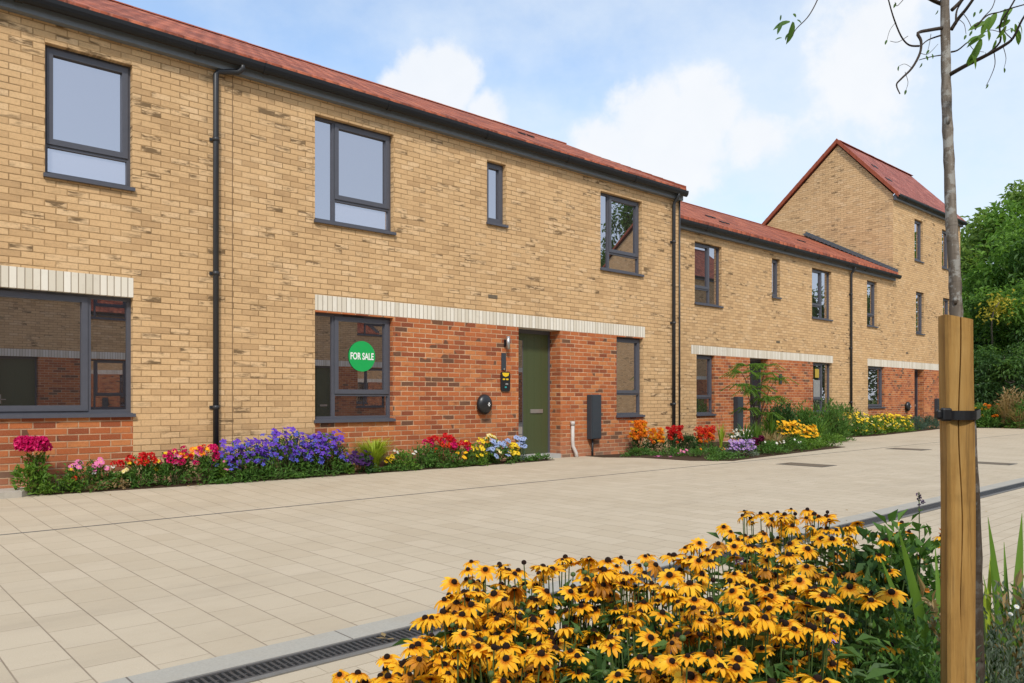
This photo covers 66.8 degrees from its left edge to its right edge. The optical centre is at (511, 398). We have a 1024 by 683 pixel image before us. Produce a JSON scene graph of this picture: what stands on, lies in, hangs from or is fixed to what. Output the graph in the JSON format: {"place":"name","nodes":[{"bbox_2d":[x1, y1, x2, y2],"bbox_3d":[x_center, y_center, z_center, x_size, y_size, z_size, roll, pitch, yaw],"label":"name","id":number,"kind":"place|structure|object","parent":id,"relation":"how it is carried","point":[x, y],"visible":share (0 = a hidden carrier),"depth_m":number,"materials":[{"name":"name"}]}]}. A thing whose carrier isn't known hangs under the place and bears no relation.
{"place":"outdoors","nodes":[
{"label":"outdoors","id":0,"kind":"place"},
{"bbox_2d":[43,459,552,494],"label":"soil","id":1,"kind":"structure","parent":0,"point":[193,483],"depth_m":9.74,"materials":[{"name":"brown soil"}]},
{"bbox_2d":[9,435,54,494],"bbox_3d":[-5.123,0.711,8.308,0.460,0.654,0.372,0,0,-42],"label":"cockscomb","id":2,"kind":"object","parent":1,"relation":"on","point":[26,443],"visible":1,"depth_m":8.25,"materials":[{"name":"green plant"}]},
{"bbox_2d":[30,469,86,494],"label":"bedding plant","id":3,"kind":"object","parent":1,"relation":"on","point":[53,485],"visible":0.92,"depth_m":8.41,"materials":[{"name":"green plant"}]},
{"bbox_2d":[55,457,115,492],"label":"bedding plant","id":4,"kind":"object","parent":1,"relation":"on","point":[78,463],"visible":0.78,"depth_m":8.66,"materials":[{"name":"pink plant"}]},
{"bbox_2d":[122,452,159,488],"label":"geranium","id":5,"kind":"object","parent":1,"relation":"on","point":[142,459],"visible":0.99,"depth_m":9.00,"materials":[{"name":"red plant"}]},
{"bbox_2d":[155,445,200,484],"bbox_3d":[-4.033,0.800,9.280,0.543,0.487,0.408,0,0,-42],"label":"zinnia","id":6,"kind":"object","parent":1,"relation":"on","point":[183,461],"visible":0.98,"depth_m":9.23,"materials":[{"name":"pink plant"}]},
{"bbox_2d":[186,444,223,483],"bbox_3d":[-3.746,0.800,9.508,0.530,0.505,0.435,0,0,-42],"label":"zinnia","id":7,"kind":"object","parent":1,"relation":"on","point":[204,461],"visible":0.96,"depth_m":9.44,"materials":[{"name":"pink plant"}]},
{"bbox_2d":[212,437,277,482],"bbox_3d":[-3.389,0.776,9.878,0.975,0.588,0.674,0,0,-42],"label":"bellflower","id":8,"kind":"object","parent":1,"relation":"on","point":[248,459],"visible":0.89,"depth_m":9.76,"materials":[{"name":"purple plant"}]},
{"bbox_2d":[197,465,329,485],"bbox_3d":[-3.086,0.956,9.925,1.899,0.212,0.256,0,0,-42],"label":"creeping plant","id":9,"kind":"object","parent":1,"relation":"on","point":[259,471],"visible":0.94,"depth_m":9.84,"materials":[{"name":"green plant"}]},
{"bbox_2d":[254,427,322,479],"bbox_3d":[-3.002,0.707,10.247,0.974,0.692,0.722,0,0,-42],"label":"bellflower","id":10,"kind":"object","parent":1,"relation":"on","point":[275,443],"visible":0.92,"depth_m":10.18,"materials":[{"name":"purple plant"}]},
{"bbox_2d":[291,429,356,477],"bbox_3d":[-2.616,0.749,10.613,0.693,0.659,0.852,0,0,21],"label":"bellflower","id":11,"kind":"object","parent":1,"relation":"on","point":[323,444],"visible":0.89,"depth_m":10.54,"materials":[{"name":"purple plant"}]},
{"bbox_2d":[346,450,377,473],"bbox_3d":[-2.153,0.888,10.979,0.540,0.349,0.474,0,0,14],"label":"pansy","id":12,"kind":"object","parent":1,"relation":"on","point":[359,460],"visible":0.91,"depth_m":10.89,"materials":[{"name":"purple plant"}]},
{"bbox_2d":[385,448,421,470],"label":"bedding plant","id":13,"kind":"object","parent":1,"relation":"on","point":[400,455],"visible":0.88,"depth_m":11.40,"materials":[{"name":"green plant"}]},
{"bbox_2d":[406,441,440,467],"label":"bedding plant","id":14,"kind":"object","parent":1,"relation":"on","point":[420,458],"visible":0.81,"depth_m":11.69,"materials":[{"name":"green plant"}]},
{"bbox_2d":[420,433,460,467],"bbox_3d":[-1.136,0.798,11.960,0.789,0.568,0.645,0,0,-42],"label":"zinnia","id":15,"kind":"object","parent":1,"relation":"on","point":[451,440],"visible":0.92,"depth_m":11.83,"materials":[{"name":"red plant"}]},
{"bbox_2d":[443,440,474,466],"bbox_3d":[-0.828,0.854,12.140,0.514,0.440,0.456,0,0,-42],"label":"zinnia","id":16,"kind":"object","parent":1,"relation":"on","point":[468,452],"visible":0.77,"depth_m":12.08,"materials":[{"name":"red plant"}]},
{"bbox_2d":[485,438,515,463],"bbox_3d":[-0.246,0.855,12.678,0.574,0.438,0.533,0,0,-16],"label":"pansy","id":17,"kind":"object","parent":1,"relation":"on","point":[504,450],"visible":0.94,"depth_m":12.58,"materials":[{"name":"blue plant"}]},
{"bbox_2d":[347,437,396,469],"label":"ornamental grass","id":18,"kind":"object","parent":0,"point":[377,449],"depth_m":11.10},
{"bbox_2d":[132,6,688,478],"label":"terraced house","id":19,"kind":"structure","parent":0,"point":[432,254],"depth_m":12.08,"materials":[{"name":"beige brick"}]},
{"bbox_2d":[314,116,395,235],"bbox_3d":[-2.303,-3.225,11.317,1.340,1.520,0.200,0,0,-42],"label":"window","id":20,"kind":"structure","parent":19,"relation":"in","point":[353,164],"depth_m":11.36,"materials":[{"name":"glass"}]},
{"bbox_2d":[314,312,395,422],"bbox_3d":[-2.308,-0.442,11.313,1.328,1.555,0.200,0,0,-42],"label":"window","id":21,"kind":"structure","parent":19,"relation":"in","point":[343,393],"depth_m":11.31,"materials":[{"name":"glass"}]},
{"bbox_2d":[349,341,374,371],"bbox_3d":[-2.212,-0.630,11.462,0.450,0.450,0.005,0,0,-42],"label":"sale sticker","id":22,"kind":"object","parent":19,"relation":"attached to","point":[361,356],"visible":1,"depth_m":11.46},
{"bbox_2d":[486,162,508,227],"bbox_3d":[-0.296,-3.447,13.122,0.463,1.075,0.200,0,0,-42],"label":"window","id":23,"kind":"structure","parent":19,"relation":"in","point":[494,171],"depth_m":13.19,"materials":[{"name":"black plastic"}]},
{"bbox_2d":[518,333,547,453],"bbox_3d":[0.316,-0.094,13.962,0.943,2.158,0.120,0,0,-42],"label":"door","id":24,"kind":"structure","parent":19,"relation":"in","point":[532,348],"depth_m":14.04,"materials":[{"name":"green wood"}]},
{"bbox_2d":[587,395,600,455],"bbox_3d":[1.548,0.510,14.609,0.270,1.180,0.133,0,0,-42],"label":"meter box","id":25,"kind":"object","parent":19,"relation":"attached to","point":[593,417],"visible":0.94,"depth_m":14.54,"materials":[{"name":"plastic"}]},
{"bbox_2d":[600,192,643,276],"bbox_3d":[2.119,-3.220,15.294,1.295,1.520,0.200,0,0,-42],"label":"window","id":26,"kind":"structure","parent":19,"relation":"in","point":[619,217],"depth_m":15.36,"materials":[{"name":"glass"}]},
{"bbox_2d":[616,337,644,417],"bbox_3d":[2.305,-0.430,15.461,0.859,1.580,0.200,0,0,-42],"label":"window","id":27,"kind":"structure","parent":19,"relation":"in","point":[628,349],"depth_m":15.55,"materials":[{"name":"glass"}]},
{"bbox_2d":[0,434,1023,682],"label":"road","id":28,"kind":"structure","parent":0,"point":[94,604],"depth_m":5.61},
{"bbox_2d":[1,434,1017,534],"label":"slot drain","id":29,"kind":"object","parent":28,"relation":"on","point":[402,495],"depth_m":8.41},
{"bbox_2d":[0,427,1023,534],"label":"pavement","id":30,"kind":"structure","parent":0,"point":[36,512],"depth_m":9.06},
{"bbox_2d":[793,399,829,438],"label":"shrub","id":31,"kind":"object","parent":30,"relation":"on","point":[805,414],"visible":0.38,"depth_m":18.81,"materials":[{"name":"green plant"}]},
{"bbox_2d":[811,396,859,441],"bbox_3d":[8.101,0.509,19.672,1.611,1.171,1.243,0,0,-42],"label":"shrub","id":32,"kind":"object","parent":30,"relation":"on","point":[842,428],"visible":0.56,"depth_m":19.56,"materials":[{"name":"green plant"}]},
{"bbox_2d":[974,402,1002,427],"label":"shrub","id":33,"kind":"object","parent":30,"relation":"on","point":[987,410],"visible":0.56,"depth_m":29.05,"materials":[{"name":"green plant"}]},
{"bbox_2d":[991,386,1023,427],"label":"ornamental grass","id":34,"kind":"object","parent":30,"relation":"on","point":[1006,397],"depth_m":28.98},
{"bbox_2d":[116,0,1023,268],"label":"sky","id":35,"kind":"structure","parent":0,"point":[704,97],"materials":[{"name":"blue"}]},
{"bbox_2d":[251,488,1023,682],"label":"path","id":36,"kind":"structure","parent":0,"point":[1004,512],"depth_m":5.43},
{"bbox_2d":[589,442,842,460],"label":"soil","id":37,"kind":"structure","parent":0,"point":[689,458],"depth_m":14.63,"materials":[{"name":"brown soil"}]},
{"bbox_2d":[625,420,648,453],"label":"wallflower","id":38,"kind":"object","parent":37,"relation":"on","point":[640,426],"visible":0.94,"depth_m":14.95,"materials":[{"name":"orange plant"}]},
{"bbox_2d":[642,427,667,451],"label":"wallflower","id":39,"kind":"object","parent":37,"relation":"on","point":[657,439],"visible":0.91,"depth_m":15.21,"materials":[{"name":"orange plant"}]},
{"bbox_2d":[662,425,683,452],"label":"wallflower","id":40,"kind":"object","parent":37,"relation":"on","point":[672,430],"visible":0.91,"depth_m":15.53,"materials":[{"name":"red plant"}]},
{"bbox_2d":[688,425,715,450],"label":"wallflower","id":41,"kind":"object","parent":37,"relation":"on","point":[702,433],"visible":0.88,"depth_m":15.79,"materials":[{"name":"red plant"}]},
{"bbox_2d":[722,439,761,456],"bbox_3d":[4.297,0.922,14.549,1.062,0.357,0.658,0,0,-16],"label":"aster","id":42,"kind":"object","parent":37,"relation":"on","point":[740,444],"visible":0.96,"depth_m":14.39,"materials":[{"name":"purple plant"}]},
{"bbox_2d":[719,363,798,427],"bbox_3d":[5.223,0.147,16.453,2.184,1.853,1.113,0,0,-42],"label":"feathery sapling","id":43,"kind":"object","parent":37,"relation":"on","point":[753,392],"visible":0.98,"depth_m":16.45,"materials":[{"name":"green plant"}]},
{"bbox_2d":[749,439,790,454],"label":"creeping plant","id":44,"kind":"object","parent":37,"relation":"on","point":[775,445],"visible":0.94,"depth_m":15.13,"materials":[{"name":"green plant"}]},
{"bbox_2d":[759,398,802,442],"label":"shrub","id":45,"kind":"object","parent":37,"relation":"on","point":[787,413],"visible":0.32,"depth_m":18.02,"materials":[{"name":"green plant"}]},
{"bbox_2d":[774,419,804,448],"bbox_3d":[5.967,0.780,16.774,0.907,0.692,0.758,0,0,-42],"label":"coreopsis","id":46,"kind":"object","parent":37,"relation":"on","point":[795,429],"visible":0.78,"depth_m":16.69,"materials":[{"name":"yellow plant"}]},
{"bbox_2d":[680,201,858,442],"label":"terraced house","id":47,"kind":"structure","parent":0,"point":[753,292],"depth_m":20.95,"materials":[{"name":"beige brick"}]},
{"bbox_2d":[696,355,716,415],"bbox_3d":[4.759,-0.337,19.282,0.816,1.505,0.200,0,0,-42],"label":"window","id":48,"kind":"structure","parent":47,"relation":"in","point":[703,362],"depth_m":19.38,"materials":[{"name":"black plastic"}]},
{"bbox_2d":[694,242,723,307],"bbox_3d":[4.850,-3.080,19.364,1.210,1.550,0.200,0,0,-42],"label":"window","id":49,"kind":"structure","parent":47,"relation":"in","point":[706,256],"depth_m":19.43,"materials":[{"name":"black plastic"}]},
{"bbox_2d":[813,362,828,412],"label":"window","id":50,"kind":"structure","parent":47,"relation":"in","point":[823,368],"depth_m":23.54,"materials":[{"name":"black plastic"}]},
{"bbox_2d":[812,269,832,320],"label":"window","id":51,"kind":"structure","parent":47,"relation":"in","point":[820,279],"depth_m":23.39,"materials":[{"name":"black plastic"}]},
{"bbox_2d":[762,138,967,429],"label":"terraced house","id":52,"kind":"structure","parent":0,"point":[840,198],"depth_m":27.73,"materials":[{"name":"beige brick"}]},
{"bbox_2d":[867,281,878,327],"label":"window","id":53,"kind":"structure","parent":52,"relation":"in","point":[870,285],"depth_m":25.76,"materials":[{"name":"glass"}]},
{"bbox_2d":[868,366,885,407],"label":"window","id":54,"kind":"structure","parent":52,"relation":"in","point":[874,373],"depth_m":25.99,"materials":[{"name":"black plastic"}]},
{"bbox_2d":[914,220,924,263],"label":"window","id":55,"kind":"structure","parent":52,"relation":"in","point":[917,225],"depth_m":28.42,"materials":[{"name":"glass"}]},
{"bbox_2d":[830,427,939,437],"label":"soil","id":56,"kind":"structure","parent":0,"point":[889,433],"depth_m":24.14,"materials":[{"name":"brown soil"}]},
{"bbox_2d":[846,411,872,435],"bbox_3d":[9.992,0.723,22.791,1.624,0.747,1.019,0,0,-42],"label":"coreopsis","id":57,"kind":"object","parent":56,"relation":"on","point":[862,429],"visible":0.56,"depth_m":22.56,"materials":[{"name":"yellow plant"}]},
{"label":"soil","id":58,"kind":"structure","parent":0,"visible":0},
{"bbox_2d":[960,179,1023,288],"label":"deciduous tree","id":59,"kind":"object","parent":58,"relation":"on","point":[983,222],"visible":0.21,"depth_m":43.03,"materials":[{"name":"green plant"}]},
{"bbox_2d":[961,256,1022,324],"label":"deciduous tree","id":60,"kind":"object","parent":58,"relation":"on","point":[969,285],"visible":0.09,"depth_m":38.02,"materials":[{"name":"green plant"}]},
{"bbox_2d":[961,211,1023,336],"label":"deciduous tree","id":61,"kind":"object","parent":58,"relation":"on","point":[1011,251],"visible":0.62,"depth_m":36.61,"materials":[{"name":"green plant"}]},
{"bbox_2d":[962,278,1023,387],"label":"deciduous tree","id":62,"kind":"object","parent":58,"relation":"on","point":[1017,321],"visible":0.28,"depth_m":33.55,"materials":[{"name":"green plant"}]},
{"bbox_2d":[963,290,1023,387],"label":"deciduous tree","id":63,"kind":"object","parent":58,"relation":"on","point":[1004,342],"visible":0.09,"depth_m":34.14,"materials":[{"name":"green plant"}]},
{"bbox_2d":[973,341,1023,407],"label":"ivy thicket","id":64,"kind":"object","parent":58,"relation":"on","point":[1003,370],"visible":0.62,"depth_m":30.80,"materials":[{"name":"green plant"}]},
{"bbox_2d":[974,288,1023,353],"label":"yellow branch tree","id":65,"kind":"object","parent":58,"relation":"on","point":[992,308],"visible":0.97,"depth_m":32.32,"materials":[{"name":"green plant"}]},
{"label":"ground","id":66,"kind":"structure","parent":0,"visible":0},
{"bbox_2d":[0,0,218,488],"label":"terraced house","id":67,"kind":"structure","parent":66,"relation":"on","point":[105,232],"depth_m":9.08,"materials":[{"name":"beige brick"}]},
{"bbox_2d":[0,288,135,418],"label":"window","id":68,"kind":"structure","parent":67,"relation":"in","point":[63,355],"depth_m":8.86,"materials":[{"name":"glass"}]},
{"bbox_2d":[43,45,134,191],"bbox_3d":[-4.893,-3.222,8.988,0.949,1.506,0.200,0,0,-42],"label":"window","id":69,"kind":"structure","parent":67,"relation":"in","point":[87,99],"depth_m":9.02,"materials":[{"name":"glass"}]},
{"bbox_2d":[101,477,1023,682],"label":"kerb","id":70,"kind":"structure","parent":66,"relation":"on","point":[184,671],"depth_m":3.46,"materials":[{"name":"concrete"}]},
{"bbox_2d":[167,482,1023,682],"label":"drain channel","id":71,"kind":"object","parent":66,"relation":"on","point":[308,665],"depth_m":3.28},
{"bbox_2d":[173,666,259,682],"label":"drain grate","id":72,"kind":"object","parent":71,"relation":"in","point":[234,674],"visible":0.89,"depth_m":3.02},
{"bbox_2d":[246,623,443,674],"bbox_3d":[-0.654,1.089,3.416,0.996,0.026,0.149,0,0,-42],"label":"drain grate","id":73,"kind":"object","parent":71,"relation":"in","point":[293,660],"visible":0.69,"depth_m":3.33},
{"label":"soil","id":74,"kind":"structure","parent":0,"visible":0},
{"bbox_2d":[331,658,463,682],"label":"black eyed susan","id":75,"kind":"object","parent":74,"relation":"on","point":[341,675],"visible":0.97,"depth_m":1.59,"materials":[{"name":"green plant"}]},
{"bbox_2d":[375,645,470,682],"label":"black eyed susan","id":76,"kind":"object","parent":74,"relation":"on","point":[430,675],"visible":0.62,"depth_m":1.63,"materials":[{"name":"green plant"}]},
{"bbox_2d":[392,590,536,682],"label":"black eyed susan","id":77,"kind":"object","parent":74,"relation":"on","point":[423,622],"visible":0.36,"depth_m":1.89,"materials":[{"name":"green plant"}]},
{"bbox_2d":[400,629,558,682],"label":"black eyed susan","id":78,"kind":"object","parent":74,"relation":"on","point":[509,659],"visible":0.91,"depth_m":1.60,"materials":[{"name":"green plant"}]},
{"bbox_2d":[407,585,577,682],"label":"black eyed susan","id":79,"kind":"object","parent":74,"relation":"on","point":[494,600],"visible":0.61,"depth_m":1.87,"materials":[{"name":"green plant"}]},
{"bbox_2d":[428,559,570,682],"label":"black eyed susan","id":80,"kind":"object","parent":74,"relation":"on","point":[454,585],"visible":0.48,"depth_m":2.19,"materials":[{"name":"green plant"}]},
{"bbox_2d":[460,624,599,682],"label":"black eyed susan","id":81,"kind":"object","parent":74,"relation":"on","point":[552,644],"visible":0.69,"depth_m":1.73,"materials":[{"name":"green plant"}]},
{"bbox_2d":[486,554,630,682],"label":"black eyed susan","id":82,"kind":"object","parent":74,"relation":"on","point":[572,591],"visible":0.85,"depth_m":2.06,"materials":[{"name":"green plant"}]},
{"bbox_2d":[534,663,593,682],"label":"black eyed susan","id":83,"kind":"object","parent":74,"relation":"on","point":[546,669],"visible":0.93,"depth_m":1.67,"materials":[{"name":"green plant"}]},
{"bbox_2d":[541,649,655,682],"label":"leafy plant","id":84,"kind":"object","parent":74,"relation":"on","point":[601,664],"visible":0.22,"depth_m":1.90,"materials":[{"name":"green plant"}]},
{"bbox_2d":[553,640,676,682],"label":"black eyed susan","id":85,"kind":"object","parent":74,"relation":"on","point":[664,678],"visible":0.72,"depth_m":1.73,"materials":[{"name":"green plant"}]},
{"bbox_2d":[538,555,693,678],"bbox_3d":[0.295,0.775,2.157,0.471,0.642,0.476,0,0,-14],"label":"black eyed susan","id":86,"kind":"object","parent":74,"relation":"on","point":[606,588],"visible":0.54,"depth_m":2.06,"materials":[{"name":"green plant"}]},
{"bbox_2d":[585,552,744,676],"bbox_3d":[0.432,0.755,2.101,0.542,0.651,0.512,0,0,-42],"label":"black eyed susan","id":87,"kind":"object","parent":74,"relation":"on","point":[671,576],"visible":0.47,"depth_m":2.06,"materials":[{"name":"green plant"}]},
{"bbox_2d":[580,609,764,682],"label":"black eyed susan","id":88,"kind":"object","parent":74,"relation":"on","point":[644,667],"visible":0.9,"depth_m":1.67,"materials":[{"name":"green plant"}]},
{"bbox_2d":[623,577,804,682],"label":"black eyed susan","id":89,"kind":"object","parent":74,"relation":"on","point":[746,609],"visible":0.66,"depth_m":1.76,"materials":[{"name":"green plant"}]},
{"bbox_2d":[652,537,798,674],"bbox_3d":[0.636,0.774,2.347,0.501,0.657,0.479,0,0,13],"label":"black eyed susan","id":90,"kind":"object","parent":74,"relation":"on","point":[732,548],"visible":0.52,"depth_m":2.38,"materials":[{"name":"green plant"}]},
{"bbox_2d":[657,654,821,682],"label":"black eyed susan","id":91,"kind":"object","parent":74,"relation":"on","point":[730,673],"visible":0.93,"depth_m":1.53,"materials":[{"name":"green plant"}]},
{"bbox_2d":[701,510,838,656],"bbox_3d":[0.934,0.739,2.777,0.531,0.684,0.529,0,0,-42],"label":"black eyed susan","id":92,"kind":"object","parent":74,"relation":"on","point":[726,529],"visible":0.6,"depth_m":2.75,"materials":[{"name":"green plant"}]},
{"bbox_2d":[704,537,843,678],"bbox_3d":[0.830,0.777,2.420,0.536,0.658,0.531,0,0,-42],"label":"black eyed susan","id":93,"kind":"object","parent":74,"relation":"on","point":[767,549],"visible":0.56,"depth_m":2.42,"materials":[{"name":"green plant"}]},
{"bbox_2d":[690,583,895,682],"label":"black eyed susan","id":94,"kind":"object","parent":74,"relation":"on","point":[823,635],"visible":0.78,"depth_m":1.71,"materials":[{"name":"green plant"}]},
{"bbox_2d":[751,507,869,612],"bbox_3d":[1.084,0.753,2.807,0.499,0.701,0.513,0,0,-42],"label":"black eyed susan","id":95,"kind":"object","parent":74,"relation":"on","point":[826,529],"visible":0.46,"depth_m":2.76,"materials":[{"name":"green plant"}]},
{"bbox_2d":[754,572,928,682],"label":"black eyed susan","id":96,"kind":"object","parent":74,"relation":"on","point":[802,582],"visible":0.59,"depth_m":1.91,"materials":[{"name":"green plant"}]},
{"bbox_2d":[779,563,913,682],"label":"black eyed susan","id":97,"kind":"object","parent":74,"relation":"on","point":[807,568],"visible":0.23,"depth_m":2.19,"materials":[{"name":"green plant"}]},
{"bbox_2d":[798,605,940,682],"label":"leafy plant","id":98,"kind":"object","parent":74,"relation":"on","point":[898,661],"visible":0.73,"depth_m":1.78,"materials":[{"name":"green plant"}]},
{"bbox_2d":[802,528,940,646],"bbox_3d":[1.174,0.767,2.548,0.460,0.666,0.468,0,0,-42],"label":"black eyed susan","id":99,"kind":"object","parent":74,"relation":"on","point":[826,540],"visible":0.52,"depth_m":2.52,"materials":[{"name":"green plant"}]},
{"bbox_2d":[812,525,931,666],"bbox_3d":[1.116,0.761,2.505,0.656,0.701,0.564,0,0,-42],"label":"leafy plant","id":100,"kind":"object","parent":74,"relation":"on","point":[858,564],"visible":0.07,"depth_m":2.48,"materials":[{"name":"green plant"}]},
{"bbox_2d":[779,574,989,682],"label":"leafy plant","id":101,"kind":"object","parent":74,"relation":"on","point":[873,587],"visible":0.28,"depth_m":1.96,"materials":[{"name":"green plant"}]},
{"bbox_2d":[773,0,1023,682],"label":"young street tree","id":102,"kind":"object","parent":74,"relation":"on","point":[954,263],"visible":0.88,"depth_m":1.82,"materials":[{"name":"brown plant"}]},
{"bbox_2d":[935,408,980,420],"bbox_3d":[0.982,0.031,1.707,0.074,0.027,0.359,0,0,32],"label":"tree tie","id":103,"kind":"object","parent":102,"relation":"attached to","point":[945,414],"visible":0.92,"depth_m":1.58,"materials":[{"name":"black rubber"}]},
{"bbox_2d":[880,528,939,682],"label":"strap leaf plant","id":104,"kind":"object","parent":74,"relation":"on","point":[919,610],"visible":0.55,"depth_m":2.04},
{"bbox_2d":[836,508,990,634],"bbox_3d":[1.333,0.718,2.565,0.690,0.727,0.541,0,0,-42],"label":"leafy plant","id":105,"kind":"object","parent":74,"relation":"on","point":[929,544],"visible":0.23,"depth_m":2.49,"materials":[{"name":"green plant"}]},
{"bbox_2d":[899,574,939,662],"bbox_3d":[1.153,0.785,2.139,0.195,0.595,0.284,0,0,-32],"label":"leafy plant","id":106,"kind":"object","parent":74,"relation":"on","point":[933,604],"visible":0.13,"depth_m":2.16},
{"bbox_2d":[938,314,975,682],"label":"tree stake","id":107,"kind":"object","parent":74,"relation":"on","point":[958,515],"visible":0.97,"depth_m":1.60,"materials":[{"name":"wood"}]},
{"bbox_2d":[907,580,1023,682],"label":"artemisia","id":108,"kind":"object","parent":74,"relation":"on","point":[1010,668],"visible":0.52,"depth_m":1.95,"materials":[{"name":"green plant"}]},
{"bbox_2d":[983,558,991,682],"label":"strap leaf plant","id":109,"kind":"object","parent":74,"relation":"on","point":[987,602],"visible":0.19,"depth_m":2.26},
{"bbox_2d":[983,515,1023,680],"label":"strap leaf plant","id":110,"kind":"object","parent":74,"relation":"on","point":[995,570],"visible":0.42,"depth_m":2.27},
{"bbox_2d":[983,568,1023,682],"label":"leafy plant","id":111,"kind":"object","parent":74,"relation":"on","point":[1018,579],"visible":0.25,"depth_m":2.21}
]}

